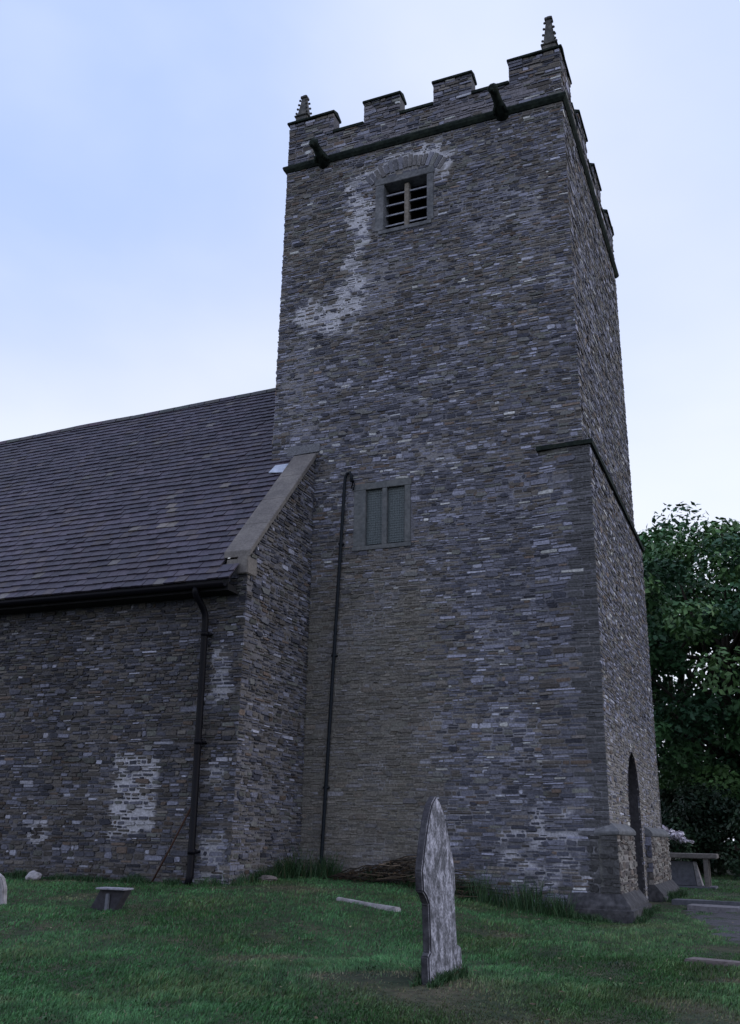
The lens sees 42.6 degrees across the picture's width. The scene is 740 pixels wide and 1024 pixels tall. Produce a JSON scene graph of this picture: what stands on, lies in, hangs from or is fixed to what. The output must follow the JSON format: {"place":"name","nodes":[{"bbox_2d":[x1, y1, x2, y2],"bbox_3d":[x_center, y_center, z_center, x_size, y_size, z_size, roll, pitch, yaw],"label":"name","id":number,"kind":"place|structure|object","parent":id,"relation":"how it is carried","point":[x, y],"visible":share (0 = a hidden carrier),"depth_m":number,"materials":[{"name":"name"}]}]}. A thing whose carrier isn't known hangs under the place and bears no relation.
{"place":"outdoors","nodes":[
{"label":"outdoors","id":0,"kind":"place"},
{"bbox_2d":[0,842,739,1023],"bbox_3d":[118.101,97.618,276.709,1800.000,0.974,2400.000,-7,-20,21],"label":"ground","id":1,"kind":"structure","parent":0,"point":[403,980],"depth_m":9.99,"materials":[{"name":"green plant"}]},
{"bbox_2d":[0,873,6,903],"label":"headstone","id":2,"kind":"object","parent":1,"relation":"on","point":[3,892],"visible":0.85,"depth_m":12.64,"materials":[{"name":"stone"}]},
{"bbox_2d":[25,870,41,879],"bbox_3d":[-5.555,6.014,15.659,0.282,0.182,0.223,-7,-20,21],"label":"loose stone","id":3,"kind":"object","parent":1,"relation":"on","point":[33,875],"visible":0.84,"depth_m":15.60,"materials":[{"name":"grey stone"}]},
{"bbox_2d":[90,887,133,910],"bbox_3d":[-3.296,4.931,12.018,0.542,0.318,0.220,-7,-20,21],"label":"slate marker","id":4,"kind":"object","parent":1,"relation":"on","point":[114,898],"visible":0.74,"depth_m":11.96,"materials":[{"name":"grey stone"}]},
{"bbox_2d":[0,388,315,885],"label":"church nave","id":5,"kind":"structure","parent":1,"relation":"on","point":[155,578],"depth_m":16.98,"materials":[{"name":"stone"}]},
{"bbox_2d":[151,809,189,881],"bbox_3d":[-3.203,5.373,15.248,0.648,1.263,0.033,-3,-19,11],"label":"iron rod","id":6,"kind":"object","parent":1,"relation":"on","point":[170,847],"visible":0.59,"depth_m":15.24,"materials":[{"name":"black metal"}]},
{"bbox_2d":[258,875,276,881],"bbox_3d":[-1.658,5.926,15.311,0.378,0.120,0.211,-7,-20,21],"label":"loose stone","id":7,"kind":"object","parent":1,"relation":"on","point":[270,878],"visible":0.78,"depth_m":15.23,"materials":[{"name":"grey stone"}]},
{"bbox_2d":[0,838,688,989],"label":"tall grass","id":8,"kind":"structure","parent":1,"relation":"on","point":[290,870],"depth_m":15.03,"materials":[{"name":"green plant"}]},
{"bbox_2d":[0,882,733,1023],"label":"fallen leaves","id":9,"kind":"object","parent":1,"relation":"on","point":[315,1017],"visible":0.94,"depth_m":8.56,"materials":[{"name":"brown plant"}]},
{"bbox_2d":[336,897,400,911],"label":"kerb slab","id":10,"kind":"structure","parent":1,"relation":"on","point":[384,907],"depth_m":12.96,"materials":[{"name":"stone"}]},
{"bbox_2d":[323,855,518,898],"bbox_3d":[0.606,6.085,15.688,3.901,0.796,0.910,-7,-20,21],"label":"brush pile","id":11,"kind":"object","parent":1,"relation":"on","point":[352,874],"visible":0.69,"depth_m":15.77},
{"bbox_2d":[415,796,461,984],"bbox_3d":[0.568,3.268,7.787,0.132,1.784,0.946,-7,-20,21],"label":"headstone","id":12,"kind":"object","parent":1,"relation":"on","point":[435,877],"visible":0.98,"depth_m":7.71,"materials":[{"name":"stone"}]},
{"bbox_2d":[271,16,679,923],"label":"church tower","id":13,"kind":"structure","parent":1,"relation":"on","point":[449,404],"depth_m":18.37,"materials":[{"name":"stone"}]},
{"bbox_2d":[352,478,411,551],"bbox_3d":[0.268,0.081,18.604,1.230,1.390,0.235,-7,-20,21],"label":"chamber window","id":14,"kind":"structure","parent":13,"relation":"in","point":[382,509],"depth_m":18.55,"materials":[{"name":"metal"}]},
{"bbox_2d":[375,165,433,234],"bbox_3d":[0.828,-6.717,20.872,1.390,1.460,0.485,-7,-20,21],"label":"belfry window","id":15,"kind":"structure","parent":13,"relation":"in","point":[403,201],"depth_m":20.89,"materials":[{"name":"stone"}]},
{"bbox_2d":[627,752,645,896],"bbox_3d":[4.788,5.953,17.840,0.461,2.800,1.450,-7,-20,21],"label":"doorway","id":16,"kind":"structure","parent":13,"relation":"in","point":[633,794],"depth_m":18.46,"materials":[{"name":"black"}]},
{"bbox_2d":[662,825,693,860],"bbox_3d":[8.123,9.452,26.306,1.726,1.774,1.071,-7,-20,21],"label":"flowering shrub","id":17,"kind":"object","parent":1,"relation":"on","point":[684,844],"visible":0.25,"depth_m":26.01,"materials":[{"name":"white plant"}]},
{"bbox_2d":[637,501,739,772],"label":"broadleaf tree","id":18,"kind":"object","parent":1,"relation":"on","point":[683,684],"visible":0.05,"depth_m":44.82,"materials":[{"name":"green plant"}]},
{"bbox_2d":[642,517,739,869],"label":"broadleaf tree","id":19,"kind":"object","parent":1,"relation":"on","point":[717,757],"visible":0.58,"depth_m":34.07,"materials":[{"name":"green plant"}]},
{"bbox_2d":[670,853,718,888],"bbox_3d":[7.669,9.068,23.927,2.160,0.873,0.930,-7,-20,21],"label":"table tomb","id":20,"kind":"object","parent":1,"relation":"on","point":[686,874],"visible":0.55,"depth_m":23.60,"materials":[{"name":"stone"}]},
{"bbox_2d":[659,768,733,859],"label":"evergreen shrub","id":21,"kind":"object","parent":1,"relation":"on","point":[666,796],"visible":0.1,"depth_m":42.03,"materials":[{"name":"green plant"}]},
{"bbox_2d":[660,777,739,876],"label":"evergreen shrub","id":22,"kind":"object","parent":1,"relation":"on","point":[699,803],"visible":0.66,"depth_m":31.25,"materials":[{"name":"green plant"}]},
{"bbox_2d":[671,899,739,905],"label":"path kerb","id":23,"kind":"structure","parent":1,"relation":"on","point":[693,901],"depth_m":17.33,"materials":[{"name":"grey stone"}]},
{"bbox_2d":[684,957,739,966],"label":"path kerb","id":24,"kind":"structure","parent":1,"relation":"on","point":[712,961],"depth_m":9.25,"materials":[{"name":"grey stone"}]},
{"bbox_2d":[687,904,739,912],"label":"path kerb","id":25,"kind":"structure","parent":1,"relation":"on","point":[715,908],"depth_m":16.34,"materials":[{"name":"grey stone"}]},
{"bbox_2d":[720,804,739,879],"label":"evergreen shrub","id":26,"kind":"object","parent":1,"relation":"on","point":[733,866],"visible":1,"depth_m":29.10,"materials":[{"name":"green plant"}]},
{"bbox_2d":[0,0,739,840],"label":"sky","id":27,"kind":"structure","parent":0,"point":[144,144],"materials":[{"name":"blue"}]},
{"bbox_2d":[683,910,739,943],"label":"path","id":28,"kind":"structure","parent":0,"point":[727,919],"depth_m":14.18,"materials":[{"name":"grey stone"}]}
]}

